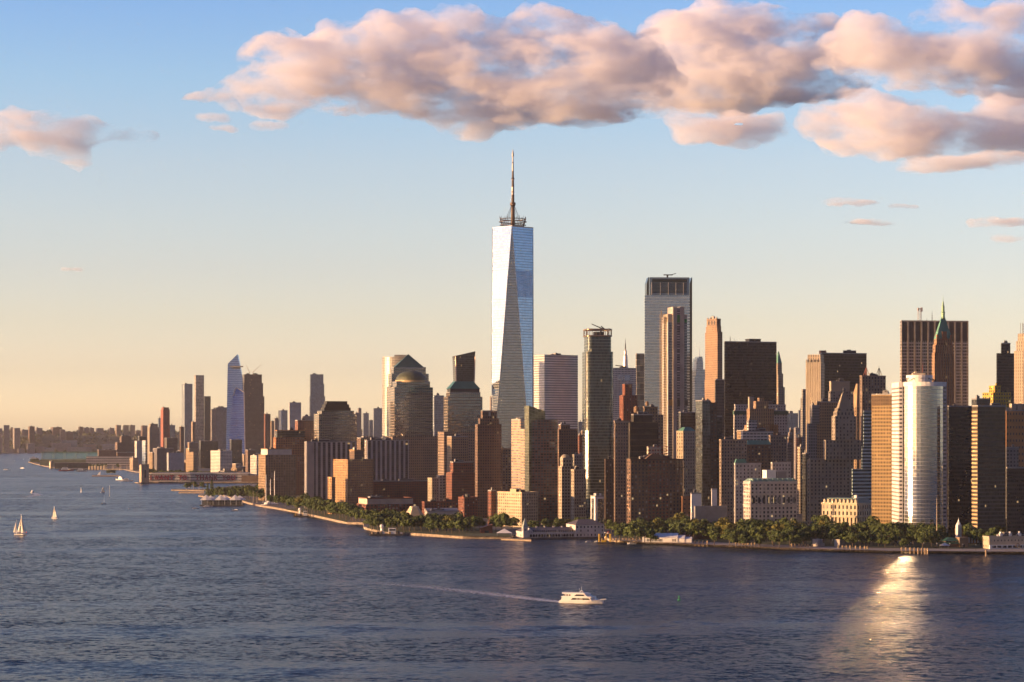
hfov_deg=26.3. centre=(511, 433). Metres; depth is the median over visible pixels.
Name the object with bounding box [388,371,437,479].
office tower
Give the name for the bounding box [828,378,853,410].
office building
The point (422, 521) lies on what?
tree
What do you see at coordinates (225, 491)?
tree
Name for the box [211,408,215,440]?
office tower
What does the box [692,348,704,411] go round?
skyscraper
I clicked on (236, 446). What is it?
office building
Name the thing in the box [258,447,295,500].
office building
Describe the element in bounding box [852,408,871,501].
office building
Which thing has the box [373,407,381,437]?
tower
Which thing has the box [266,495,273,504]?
tree
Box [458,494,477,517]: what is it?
apartment building
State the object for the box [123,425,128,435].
shore building
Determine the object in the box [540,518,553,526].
tree
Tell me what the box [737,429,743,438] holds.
midrise building
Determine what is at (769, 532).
tree
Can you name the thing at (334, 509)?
tree
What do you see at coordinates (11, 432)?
shore building
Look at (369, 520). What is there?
tree
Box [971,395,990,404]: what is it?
office building
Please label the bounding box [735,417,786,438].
window
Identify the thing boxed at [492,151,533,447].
skyscraper
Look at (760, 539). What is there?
tree
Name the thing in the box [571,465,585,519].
office building
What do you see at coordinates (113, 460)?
pier shed
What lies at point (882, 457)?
office tower
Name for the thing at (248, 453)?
office building
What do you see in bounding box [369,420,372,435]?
tower
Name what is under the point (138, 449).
apartment building
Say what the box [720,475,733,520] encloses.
window
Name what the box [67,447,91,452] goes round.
shore building
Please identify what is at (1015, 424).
office building
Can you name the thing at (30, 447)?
shore building
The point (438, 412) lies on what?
office tower
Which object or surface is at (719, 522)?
tree
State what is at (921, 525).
tree
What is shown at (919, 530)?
tree
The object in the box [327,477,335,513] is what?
apartment building
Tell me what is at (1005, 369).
office tower
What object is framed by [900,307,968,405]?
office tower
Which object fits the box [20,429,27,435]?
shore building
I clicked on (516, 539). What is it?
jetty
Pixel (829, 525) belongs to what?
tree
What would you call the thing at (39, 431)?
shore building
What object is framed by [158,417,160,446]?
tower
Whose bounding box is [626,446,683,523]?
office building
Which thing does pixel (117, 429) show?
shore building
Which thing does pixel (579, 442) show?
office building
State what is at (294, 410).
tower
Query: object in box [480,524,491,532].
park lodge
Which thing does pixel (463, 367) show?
residential tower
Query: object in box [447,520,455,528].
tree
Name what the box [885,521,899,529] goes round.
tree
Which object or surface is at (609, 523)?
tree
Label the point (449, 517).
tree
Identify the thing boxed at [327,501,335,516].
tree
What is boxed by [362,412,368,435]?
tower
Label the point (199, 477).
pier shed
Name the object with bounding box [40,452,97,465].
driving range
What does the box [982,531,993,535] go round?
tree
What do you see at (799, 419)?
office tower
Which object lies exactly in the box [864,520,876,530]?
tree
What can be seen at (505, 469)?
apartment tower
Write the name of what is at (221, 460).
apartment building
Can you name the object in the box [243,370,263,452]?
office tower
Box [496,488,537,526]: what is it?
hotel building
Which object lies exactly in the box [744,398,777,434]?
office building
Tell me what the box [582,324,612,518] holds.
residential tower
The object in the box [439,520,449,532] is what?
tree
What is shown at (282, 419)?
tower
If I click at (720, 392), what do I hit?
office tower
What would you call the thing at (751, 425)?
office building
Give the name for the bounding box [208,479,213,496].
conifer tree
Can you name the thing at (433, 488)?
apartment building
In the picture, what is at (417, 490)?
apartment building
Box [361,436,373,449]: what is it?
midrise building
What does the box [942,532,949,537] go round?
tree
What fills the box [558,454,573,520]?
office building
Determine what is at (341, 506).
tree
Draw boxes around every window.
[261,468,294,499]
[335,470,372,507]
[499,505,536,525]
[614,478,626,523]
[627,479,681,523]
[684,469,695,493]
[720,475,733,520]
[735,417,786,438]
[744,507,795,520]
[808,448,861,523]
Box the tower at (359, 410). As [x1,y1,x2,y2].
[358,407,360,436]
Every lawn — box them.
[286,507,350,521]
[367,525,509,536]
[616,521,983,548]
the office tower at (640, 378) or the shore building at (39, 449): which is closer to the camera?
the office tower at (640, 378)
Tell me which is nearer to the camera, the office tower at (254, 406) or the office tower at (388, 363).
the office tower at (388, 363)
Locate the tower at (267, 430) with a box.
[264,413,270,447]
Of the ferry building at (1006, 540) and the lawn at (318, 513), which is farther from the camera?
the lawn at (318, 513)
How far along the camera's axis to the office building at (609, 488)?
2401.68 m
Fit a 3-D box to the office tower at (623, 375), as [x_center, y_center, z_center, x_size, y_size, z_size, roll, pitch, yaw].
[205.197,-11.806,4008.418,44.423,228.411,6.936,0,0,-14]
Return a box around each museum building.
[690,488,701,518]
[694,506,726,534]
[711,488,716,505]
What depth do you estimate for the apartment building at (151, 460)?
5802.93 m
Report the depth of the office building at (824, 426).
2662.71 m
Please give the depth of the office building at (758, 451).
2425.42 m
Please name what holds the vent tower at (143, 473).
in the water
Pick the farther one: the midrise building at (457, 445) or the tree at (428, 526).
the midrise building at (457, 445)
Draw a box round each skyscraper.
[226,354,242,449]
[228,387,245,453]
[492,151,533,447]
[623,338,627,367]
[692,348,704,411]
[932,302,953,517]
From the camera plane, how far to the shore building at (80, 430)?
12803.12 m
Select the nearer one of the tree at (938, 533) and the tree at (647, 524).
the tree at (938, 533)
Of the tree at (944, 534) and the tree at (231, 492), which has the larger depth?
the tree at (231, 492)
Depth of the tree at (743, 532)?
2009.51 m
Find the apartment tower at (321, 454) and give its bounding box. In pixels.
[304,438,355,507]
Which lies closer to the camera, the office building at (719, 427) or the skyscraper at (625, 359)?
the office building at (719, 427)
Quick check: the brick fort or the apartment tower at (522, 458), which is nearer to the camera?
the brick fort
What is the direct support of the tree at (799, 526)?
on the lawn at (889, 545)
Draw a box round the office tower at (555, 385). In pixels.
[534,353,577,428]
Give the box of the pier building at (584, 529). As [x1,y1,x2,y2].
[513,519,604,538]
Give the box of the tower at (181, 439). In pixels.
[179,425,183,452]
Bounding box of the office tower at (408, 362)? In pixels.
[383,354,428,439]
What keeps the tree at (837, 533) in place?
on the lawn at (889, 545)
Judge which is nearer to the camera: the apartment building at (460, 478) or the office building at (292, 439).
the apartment building at (460, 478)
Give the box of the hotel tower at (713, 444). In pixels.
[710,402,716,505]
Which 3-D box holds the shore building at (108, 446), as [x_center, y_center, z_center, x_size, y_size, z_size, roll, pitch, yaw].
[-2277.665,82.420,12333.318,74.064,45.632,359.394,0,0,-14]
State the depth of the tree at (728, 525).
2070.98 m
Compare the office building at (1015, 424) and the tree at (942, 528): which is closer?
the tree at (942, 528)
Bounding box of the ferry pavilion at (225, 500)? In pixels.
[199,490,245,505]
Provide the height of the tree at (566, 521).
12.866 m
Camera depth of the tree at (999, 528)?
2055.69 m
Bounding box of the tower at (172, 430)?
[170,424,174,437]
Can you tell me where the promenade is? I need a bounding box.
[611,538,1023,551]
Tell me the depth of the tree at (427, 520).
2293.43 m
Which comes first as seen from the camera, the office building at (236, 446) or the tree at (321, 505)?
the tree at (321, 505)
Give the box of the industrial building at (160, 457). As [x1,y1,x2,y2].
[153,446,173,471]
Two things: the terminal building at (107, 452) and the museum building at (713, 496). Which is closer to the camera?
the museum building at (713, 496)
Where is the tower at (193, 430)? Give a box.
[191,421,195,441]
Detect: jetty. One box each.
[171,489,203,490]
[178,491,203,492]
[501,538,530,540]
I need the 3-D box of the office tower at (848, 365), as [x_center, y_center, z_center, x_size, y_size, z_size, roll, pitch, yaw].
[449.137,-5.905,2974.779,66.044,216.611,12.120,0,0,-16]
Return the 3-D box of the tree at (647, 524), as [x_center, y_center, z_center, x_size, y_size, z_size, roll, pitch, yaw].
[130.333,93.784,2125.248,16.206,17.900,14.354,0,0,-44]
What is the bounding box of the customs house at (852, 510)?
[820,495,871,525]
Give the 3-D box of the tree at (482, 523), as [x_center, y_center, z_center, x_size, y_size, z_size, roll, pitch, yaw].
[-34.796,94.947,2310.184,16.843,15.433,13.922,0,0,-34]
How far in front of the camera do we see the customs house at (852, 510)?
2221.37 m
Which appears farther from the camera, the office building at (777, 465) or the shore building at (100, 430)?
the shore building at (100, 430)
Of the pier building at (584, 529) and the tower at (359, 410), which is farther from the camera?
the tower at (359, 410)
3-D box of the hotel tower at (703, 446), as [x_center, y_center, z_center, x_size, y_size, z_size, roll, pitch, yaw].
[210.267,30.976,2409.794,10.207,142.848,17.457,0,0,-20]
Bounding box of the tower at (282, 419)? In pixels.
[278,409,286,429]
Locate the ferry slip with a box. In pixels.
[597,534,614,542]
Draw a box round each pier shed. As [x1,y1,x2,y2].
[55,462,88,468]
[86,456,134,465]
[149,472,257,482]
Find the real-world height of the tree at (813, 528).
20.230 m
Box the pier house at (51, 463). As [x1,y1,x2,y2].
[49,460,53,467]
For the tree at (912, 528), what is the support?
on the lawn at (889, 545)
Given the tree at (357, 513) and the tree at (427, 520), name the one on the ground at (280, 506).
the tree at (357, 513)
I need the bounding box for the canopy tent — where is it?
[497,529,511,535]
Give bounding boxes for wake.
[437,588,558,601]
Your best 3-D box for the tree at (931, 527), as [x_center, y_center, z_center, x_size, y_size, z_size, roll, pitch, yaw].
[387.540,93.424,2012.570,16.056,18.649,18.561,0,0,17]
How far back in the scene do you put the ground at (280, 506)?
2286.81 m
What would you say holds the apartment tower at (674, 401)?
on the ground at (280, 506)
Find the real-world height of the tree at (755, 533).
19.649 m
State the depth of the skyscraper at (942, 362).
2656.24 m
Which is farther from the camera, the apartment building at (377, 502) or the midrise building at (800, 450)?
the midrise building at (800, 450)
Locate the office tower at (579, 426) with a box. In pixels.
[578,420,581,432]
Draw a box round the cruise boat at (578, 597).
[559,588,605,603]
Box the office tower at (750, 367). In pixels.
[724,339,776,436]
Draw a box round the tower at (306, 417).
[302,414,313,419]
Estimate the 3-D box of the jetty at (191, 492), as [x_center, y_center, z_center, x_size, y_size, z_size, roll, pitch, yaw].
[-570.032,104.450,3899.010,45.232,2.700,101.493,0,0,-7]
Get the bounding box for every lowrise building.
[130,456,137,469]
[231,468,242,471]
[232,463,240,467]
[242,454,244,465]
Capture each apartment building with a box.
[135,441,141,467]
[138,436,145,440]
[142,440,147,464]
[149,452,153,468]
[186,448,196,471]
[211,449,231,471]
[250,454,257,474]
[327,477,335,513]
[357,495,415,511]
[373,478,427,510]
[422,498,457,514]
[427,478,438,500]
[436,475,444,500]
[446,458,474,500]
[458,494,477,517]
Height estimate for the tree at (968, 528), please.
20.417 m
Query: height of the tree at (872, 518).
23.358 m
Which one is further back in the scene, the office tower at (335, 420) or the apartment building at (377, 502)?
the office tower at (335, 420)
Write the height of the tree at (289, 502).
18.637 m
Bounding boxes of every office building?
[164,437,177,451]
[187,441,197,458]
[199,440,217,467]
[230,439,241,465]
[245,448,254,471]
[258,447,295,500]
[273,427,306,494]
[295,417,313,440]
[558,421,577,465]
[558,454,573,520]
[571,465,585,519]
[578,433,581,453]
[591,492,603,523]
[604,455,613,526]
[614,417,629,523]
[619,384,636,421]
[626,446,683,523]
[628,411,658,458]
[634,401,663,453]
[647,444,660,454]
[676,427,695,495]
[679,409,695,430]
[681,496,690,517]
[717,416,721,505]
[719,435,746,522]
[733,401,788,438]
[734,459,760,523]
[741,427,772,439]
[743,470,797,522]
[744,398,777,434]
[747,418,756,430]
[747,440,770,477]
[748,397,753,408]
[769,432,786,461]
[771,460,790,477]
[777,351,784,403]
[801,389,805,448]
[807,402,819,457]
[816,398,836,457]
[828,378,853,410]
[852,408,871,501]
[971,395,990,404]
[982,382,1010,406]
[1006,404,1023,466]
[1006,443,1018,466]
[1006,467,1023,534]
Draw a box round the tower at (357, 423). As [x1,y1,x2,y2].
[355,411,358,436]
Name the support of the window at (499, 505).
in the hotel building at (521, 504)
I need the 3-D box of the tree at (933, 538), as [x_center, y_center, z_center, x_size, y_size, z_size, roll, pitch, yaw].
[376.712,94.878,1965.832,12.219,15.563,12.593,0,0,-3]
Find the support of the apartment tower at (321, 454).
on the ground at (280, 506)
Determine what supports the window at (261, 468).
in the office building at (281, 462)
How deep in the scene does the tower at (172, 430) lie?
8303.68 m
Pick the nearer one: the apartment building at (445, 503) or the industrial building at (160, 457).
the apartment building at (445, 503)
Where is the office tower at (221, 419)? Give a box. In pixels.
[215,406,226,449]
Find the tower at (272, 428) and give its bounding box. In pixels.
[271,420,273,447]
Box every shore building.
[0,428,1,452]
[4,425,9,451]
[6,449,13,452]
[10,427,12,437]
[13,428,19,451]
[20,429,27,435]
[25,443,34,452]
[28,426,34,443]
[35,427,42,434]
[35,447,44,452]
[44,447,54,452]
[50,426,61,435]
[50,443,70,451]
[59,429,64,439]
[60,440,76,446]
[65,431,72,439]
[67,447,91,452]
[78,426,82,434]
[83,427,88,432]
[83,444,96,451]
[95,428,103,433]
[100,444,114,448]
[108,427,113,433]
[115,424,120,436]
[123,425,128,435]
[129,424,134,436]
[141,425,146,439]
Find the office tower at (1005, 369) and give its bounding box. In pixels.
[996,340,1013,403]
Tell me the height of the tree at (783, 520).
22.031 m
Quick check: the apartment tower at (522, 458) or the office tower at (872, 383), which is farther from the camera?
the office tower at (872, 383)
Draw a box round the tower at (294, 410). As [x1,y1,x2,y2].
[289,401,300,429]
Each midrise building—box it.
[357,435,369,449]
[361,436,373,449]
[447,433,467,471]
[572,452,581,468]
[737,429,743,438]
[787,435,791,477]
[787,439,791,461]
[789,427,793,478]
[794,427,798,479]
[796,435,801,480]
[797,444,804,513]
[802,449,808,520]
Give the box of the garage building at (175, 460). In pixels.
[167,451,183,470]
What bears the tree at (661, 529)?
on the promenade
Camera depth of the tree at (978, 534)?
1995.69 m
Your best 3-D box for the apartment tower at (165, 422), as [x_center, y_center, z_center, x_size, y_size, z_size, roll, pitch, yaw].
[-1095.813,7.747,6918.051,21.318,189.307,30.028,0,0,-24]
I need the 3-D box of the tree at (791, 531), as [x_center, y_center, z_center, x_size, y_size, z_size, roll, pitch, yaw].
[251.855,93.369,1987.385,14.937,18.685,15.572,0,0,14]
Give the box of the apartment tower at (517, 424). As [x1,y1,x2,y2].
[511,417,524,488]
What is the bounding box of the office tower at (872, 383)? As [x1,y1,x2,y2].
[860,366,885,468]
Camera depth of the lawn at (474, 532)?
2292.97 m
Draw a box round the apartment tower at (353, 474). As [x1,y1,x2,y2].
[333,447,372,507]
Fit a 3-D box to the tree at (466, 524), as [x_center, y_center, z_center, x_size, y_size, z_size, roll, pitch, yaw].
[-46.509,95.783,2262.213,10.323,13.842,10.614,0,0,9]
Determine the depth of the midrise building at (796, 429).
4602.11 m
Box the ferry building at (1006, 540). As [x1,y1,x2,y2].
[983,531,1023,548]
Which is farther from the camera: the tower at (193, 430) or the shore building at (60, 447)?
the shore building at (60, 447)
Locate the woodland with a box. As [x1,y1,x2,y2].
[0,429,361,452]
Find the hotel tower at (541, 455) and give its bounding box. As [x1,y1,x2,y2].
[525,406,557,524]
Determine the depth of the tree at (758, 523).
2070.72 m
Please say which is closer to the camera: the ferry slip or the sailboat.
the ferry slip
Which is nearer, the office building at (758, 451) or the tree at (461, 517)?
the tree at (461, 517)
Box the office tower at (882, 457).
[871,390,891,523]
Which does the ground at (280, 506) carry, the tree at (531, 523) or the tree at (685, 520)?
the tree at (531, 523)
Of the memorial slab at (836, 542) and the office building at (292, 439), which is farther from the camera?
the office building at (292, 439)
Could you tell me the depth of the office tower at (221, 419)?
8207.85 m
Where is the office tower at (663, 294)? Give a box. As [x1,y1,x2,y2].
[644,273,691,413]
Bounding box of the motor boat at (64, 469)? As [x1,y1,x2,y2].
[58,467,73,470]
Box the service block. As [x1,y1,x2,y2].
[955,537,968,546]
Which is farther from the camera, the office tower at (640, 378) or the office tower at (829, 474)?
the office tower at (640, 378)
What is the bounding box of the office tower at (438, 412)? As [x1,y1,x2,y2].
[433,393,443,435]
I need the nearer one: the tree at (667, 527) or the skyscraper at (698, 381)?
the tree at (667, 527)
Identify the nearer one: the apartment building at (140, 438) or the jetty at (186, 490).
the jetty at (186, 490)
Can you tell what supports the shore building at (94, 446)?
on the hills
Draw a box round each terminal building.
[97,448,116,455]
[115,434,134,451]
[116,451,134,455]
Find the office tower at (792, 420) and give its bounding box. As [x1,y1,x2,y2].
[787,411,797,436]
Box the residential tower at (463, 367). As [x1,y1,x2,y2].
[452,351,475,381]
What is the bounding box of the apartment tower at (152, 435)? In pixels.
[147,423,158,463]
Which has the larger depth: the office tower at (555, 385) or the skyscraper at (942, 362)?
the office tower at (555, 385)
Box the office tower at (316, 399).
[309,373,324,415]
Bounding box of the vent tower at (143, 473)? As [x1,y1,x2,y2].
[135,464,153,482]
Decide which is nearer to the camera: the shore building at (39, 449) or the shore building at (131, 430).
the shore building at (39, 449)
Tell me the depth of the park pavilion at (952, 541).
1979.16 m
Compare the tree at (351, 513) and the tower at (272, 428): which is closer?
the tree at (351, 513)
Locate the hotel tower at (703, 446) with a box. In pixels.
[695,397,710,505]
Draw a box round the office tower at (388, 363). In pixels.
[382,355,406,439]
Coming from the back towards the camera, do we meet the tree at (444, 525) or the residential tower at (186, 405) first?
the residential tower at (186, 405)
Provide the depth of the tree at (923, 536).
1950.89 m
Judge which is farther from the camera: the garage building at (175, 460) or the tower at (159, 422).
the tower at (159, 422)
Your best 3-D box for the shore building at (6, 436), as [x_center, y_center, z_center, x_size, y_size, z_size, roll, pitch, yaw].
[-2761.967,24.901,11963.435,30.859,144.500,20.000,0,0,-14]
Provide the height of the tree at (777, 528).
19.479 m
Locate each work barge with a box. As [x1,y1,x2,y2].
[293,507,310,516]
[369,523,402,535]
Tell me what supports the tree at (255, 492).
on the ground at (280, 506)
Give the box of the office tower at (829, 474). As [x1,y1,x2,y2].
[807,387,862,524]
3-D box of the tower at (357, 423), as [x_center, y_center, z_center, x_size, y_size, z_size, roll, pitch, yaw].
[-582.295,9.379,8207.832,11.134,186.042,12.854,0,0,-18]
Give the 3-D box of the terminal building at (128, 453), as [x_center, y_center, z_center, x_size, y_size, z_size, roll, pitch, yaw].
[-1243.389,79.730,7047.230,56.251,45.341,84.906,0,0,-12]
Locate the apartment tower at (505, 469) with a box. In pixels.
[501,446,510,490]
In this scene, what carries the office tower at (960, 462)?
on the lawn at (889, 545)
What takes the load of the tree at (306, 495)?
on the lawn at (318, 513)
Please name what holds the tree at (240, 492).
on the ground at (280, 506)
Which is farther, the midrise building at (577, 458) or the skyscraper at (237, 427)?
the skyscraper at (237, 427)
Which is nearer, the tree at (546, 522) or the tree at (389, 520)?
the tree at (546, 522)
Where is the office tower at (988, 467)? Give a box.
[972,402,1005,542]
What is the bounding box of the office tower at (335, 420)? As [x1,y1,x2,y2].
[314,401,356,446]
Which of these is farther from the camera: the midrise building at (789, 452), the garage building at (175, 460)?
the garage building at (175, 460)
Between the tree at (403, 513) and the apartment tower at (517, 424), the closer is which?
the tree at (403, 513)
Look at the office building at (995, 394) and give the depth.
2466.61 m
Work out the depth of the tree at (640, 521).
2145.70 m
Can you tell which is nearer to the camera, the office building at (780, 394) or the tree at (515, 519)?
the tree at (515, 519)
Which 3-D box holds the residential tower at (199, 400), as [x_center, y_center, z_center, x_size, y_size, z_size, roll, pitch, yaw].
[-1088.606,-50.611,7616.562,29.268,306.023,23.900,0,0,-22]
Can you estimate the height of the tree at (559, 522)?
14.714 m
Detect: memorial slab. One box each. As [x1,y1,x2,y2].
[812,539,817,545]
[834,539,839,545]
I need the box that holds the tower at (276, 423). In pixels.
[274,417,277,436]
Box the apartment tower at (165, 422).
[161,406,169,446]
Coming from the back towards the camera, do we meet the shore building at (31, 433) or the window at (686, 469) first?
the shore building at (31, 433)
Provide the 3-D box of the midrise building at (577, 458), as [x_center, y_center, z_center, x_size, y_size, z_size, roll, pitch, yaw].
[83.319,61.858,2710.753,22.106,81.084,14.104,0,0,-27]
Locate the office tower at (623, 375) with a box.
[613,365,635,436]
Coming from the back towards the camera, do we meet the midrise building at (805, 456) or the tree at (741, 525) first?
the midrise building at (805, 456)
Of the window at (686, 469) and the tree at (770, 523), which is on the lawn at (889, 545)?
the tree at (770, 523)
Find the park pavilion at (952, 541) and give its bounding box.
[938,537,959,546]
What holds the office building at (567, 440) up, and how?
on the ground at (280, 506)
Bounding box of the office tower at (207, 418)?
[204,396,210,440]
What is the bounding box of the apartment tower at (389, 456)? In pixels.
[364,437,408,479]
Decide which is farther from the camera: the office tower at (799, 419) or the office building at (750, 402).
the office tower at (799, 419)
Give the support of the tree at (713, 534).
on the promenade
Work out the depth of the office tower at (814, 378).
2866.15 m
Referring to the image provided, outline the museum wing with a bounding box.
[425,508,458,514]
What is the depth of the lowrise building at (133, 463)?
6193.39 m
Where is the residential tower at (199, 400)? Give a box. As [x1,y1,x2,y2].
[194,375,203,456]
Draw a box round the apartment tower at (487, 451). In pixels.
[475,410,500,517]
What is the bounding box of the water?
[0,453,1023,681]
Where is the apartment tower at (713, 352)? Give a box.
[705,316,721,401]
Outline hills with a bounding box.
[2,432,361,452]
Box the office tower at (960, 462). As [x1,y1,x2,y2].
[947,403,971,537]
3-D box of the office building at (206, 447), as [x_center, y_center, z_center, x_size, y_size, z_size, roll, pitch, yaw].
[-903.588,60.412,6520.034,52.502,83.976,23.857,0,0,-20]
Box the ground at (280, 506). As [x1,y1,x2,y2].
[28,458,1023,552]
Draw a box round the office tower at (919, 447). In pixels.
[892,370,946,532]
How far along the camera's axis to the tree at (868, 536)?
1966.41 m
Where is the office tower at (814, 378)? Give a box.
[806,354,823,452]
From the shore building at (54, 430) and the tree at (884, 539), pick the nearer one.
the tree at (884, 539)
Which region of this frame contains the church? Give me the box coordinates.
[955,518,977,543]
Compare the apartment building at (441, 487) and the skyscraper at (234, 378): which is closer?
the apartment building at (441, 487)
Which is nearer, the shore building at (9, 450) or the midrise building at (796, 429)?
the midrise building at (796, 429)
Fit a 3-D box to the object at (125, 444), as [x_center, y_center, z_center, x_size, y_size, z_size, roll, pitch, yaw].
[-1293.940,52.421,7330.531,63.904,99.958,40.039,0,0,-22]
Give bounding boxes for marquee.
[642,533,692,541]
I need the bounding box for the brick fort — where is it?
[665,529,718,538]
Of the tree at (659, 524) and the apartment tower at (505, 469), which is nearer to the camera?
the tree at (659, 524)
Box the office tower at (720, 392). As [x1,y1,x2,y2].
[714,379,724,438]
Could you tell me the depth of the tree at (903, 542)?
1955.34 m
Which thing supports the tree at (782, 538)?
on the promenade
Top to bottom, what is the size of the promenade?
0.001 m
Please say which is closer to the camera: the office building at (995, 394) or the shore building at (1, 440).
the office building at (995, 394)
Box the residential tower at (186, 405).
[182,383,191,459]
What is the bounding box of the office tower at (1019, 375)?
[1014,323,1023,403]
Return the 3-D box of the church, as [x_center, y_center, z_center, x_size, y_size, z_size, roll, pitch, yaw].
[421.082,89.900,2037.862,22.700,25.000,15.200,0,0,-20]
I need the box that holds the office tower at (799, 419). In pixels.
[798,408,800,432]
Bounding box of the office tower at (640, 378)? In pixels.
[636,353,643,410]
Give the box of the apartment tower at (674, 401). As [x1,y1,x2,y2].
[661,307,687,458]
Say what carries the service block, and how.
on the lawn at (889, 545)
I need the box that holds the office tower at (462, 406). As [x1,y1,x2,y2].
[438,381,481,498]
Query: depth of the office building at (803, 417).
3301.50 m
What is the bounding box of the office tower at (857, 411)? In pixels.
[854,384,859,468]
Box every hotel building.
[488,487,495,522]
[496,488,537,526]
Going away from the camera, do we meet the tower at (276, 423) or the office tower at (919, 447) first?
the office tower at (919, 447)
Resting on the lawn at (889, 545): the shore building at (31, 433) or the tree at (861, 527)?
the tree at (861, 527)
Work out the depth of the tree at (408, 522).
2297.87 m
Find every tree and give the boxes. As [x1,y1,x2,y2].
[191,481,199,486]
[204,482,208,495]
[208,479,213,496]
[212,486,225,495]
[219,488,228,495]
[227,488,237,496]
[236,488,244,496]
[244,486,255,497]
[248,489,261,500]
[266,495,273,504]
[273,494,280,505]
[279,495,289,503]
[286,496,293,505]
[294,496,303,506]
[300,493,309,510]
[300,497,307,511]
[305,497,315,508]
[310,499,323,510]
[316,501,328,515]
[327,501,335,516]
[331,502,340,518]
[337,502,351,519]
[342,504,358,519]
[347,506,363,519]
[353,509,364,522]
[360,509,370,518]
[363,513,376,527]
[366,516,376,529]
[373,517,381,530]
[376,512,388,518]
[379,517,386,529]
[381,508,391,513]
[384,517,395,526]
[385,512,399,526]
[392,515,400,526]
[397,514,408,526]
[401,512,410,526]
[404,519,415,530]
[411,516,420,530]
[416,516,425,530]
[423,516,432,530]
[426,521,434,532]
[430,518,441,528]
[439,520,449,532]
[443,515,455,531]
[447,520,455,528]
[453,520,465,533]
[454,514,466,530]
[462,520,470,532]
[463,515,480,531]
[477,517,486,526]
[487,516,500,530]
[493,513,511,526]
[507,517,519,529]
[527,520,538,526]
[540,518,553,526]
[552,517,564,526]
[562,519,571,526]
[605,519,617,532]
[611,523,626,539]
[623,523,635,541]
[624,520,636,538]
[626,524,644,543]
[630,519,645,524]
[638,521,654,527]
[644,528,658,543]
[649,518,663,528]
[654,526,667,532]
[663,518,673,526]
[665,523,672,529]
[668,522,687,534]
[670,512,685,520]
[673,516,690,525]
[682,522,705,540]
[701,518,711,525]
[701,523,720,540]
[709,530,719,546]
[714,517,733,538]
[720,522,736,533]
[720,528,738,545]
[727,533,738,546]
[735,518,749,530]
[738,530,748,544]
[738,533,752,547]
[745,518,763,523]
[745,524,758,540]
[748,525,767,538]
[754,520,766,526]
[754,534,765,547]
[763,524,783,543]
[765,521,779,528]
[767,529,776,545]
[768,530,789,547]
[774,517,797,523]
[780,520,801,528]
[780,521,801,544]
[782,527,795,546]
[789,534,802,547]
[799,531,812,543]
[800,532,809,545]
[802,523,828,538]
[810,515,835,525]
[818,520,831,539]
[821,523,842,543]
[828,525,844,539]
[833,521,854,535]
[842,532,862,547]
[843,530,851,544]
[854,521,868,542]
[859,530,877,547]
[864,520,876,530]
[866,515,880,525]
[869,523,890,536]
[877,534,891,543]
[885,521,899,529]
[887,528,903,546]
[895,521,911,533]
[899,538,909,545]
[901,532,915,546]
[905,524,920,543]
[914,528,933,545]
[914,529,930,548]
[917,522,932,528]
[925,525,941,537]
[925,531,938,547]
[930,530,943,545]
[933,524,946,532]
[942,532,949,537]
[962,523,977,543]
[971,528,985,545]
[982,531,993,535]
[986,527,998,535]
[995,525,1006,532]
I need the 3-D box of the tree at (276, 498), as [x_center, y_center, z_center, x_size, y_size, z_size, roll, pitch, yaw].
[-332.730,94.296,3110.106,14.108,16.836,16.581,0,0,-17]
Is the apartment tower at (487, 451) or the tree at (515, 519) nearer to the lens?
the tree at (515, 519)
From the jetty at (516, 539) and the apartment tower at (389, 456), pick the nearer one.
the jetty at (516, 539)
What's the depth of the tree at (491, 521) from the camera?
2297.55 m
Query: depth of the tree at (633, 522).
2119.81 m
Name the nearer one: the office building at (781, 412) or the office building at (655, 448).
the office building at (655, 448)
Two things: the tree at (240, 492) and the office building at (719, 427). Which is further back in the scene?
the tree at (240, 492)
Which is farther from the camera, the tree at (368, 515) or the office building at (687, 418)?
the office building at (687, 418)
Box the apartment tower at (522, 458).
[520,429,524,489]
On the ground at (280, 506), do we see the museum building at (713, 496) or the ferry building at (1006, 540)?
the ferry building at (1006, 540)
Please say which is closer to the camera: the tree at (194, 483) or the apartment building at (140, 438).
the tree at (194, 483)
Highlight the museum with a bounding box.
[406,506,422,516]
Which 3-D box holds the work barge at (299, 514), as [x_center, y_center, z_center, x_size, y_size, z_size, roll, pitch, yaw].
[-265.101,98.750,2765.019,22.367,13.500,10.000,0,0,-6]
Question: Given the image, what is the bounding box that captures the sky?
[0,0,1023,431]
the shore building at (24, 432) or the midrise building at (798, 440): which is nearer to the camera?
the midrise building at (798, 440)
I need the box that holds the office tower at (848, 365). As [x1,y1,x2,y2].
[819,350,866,400]
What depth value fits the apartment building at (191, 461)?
5257.60 m
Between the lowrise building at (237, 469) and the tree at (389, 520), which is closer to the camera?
the tree at (389, 520)

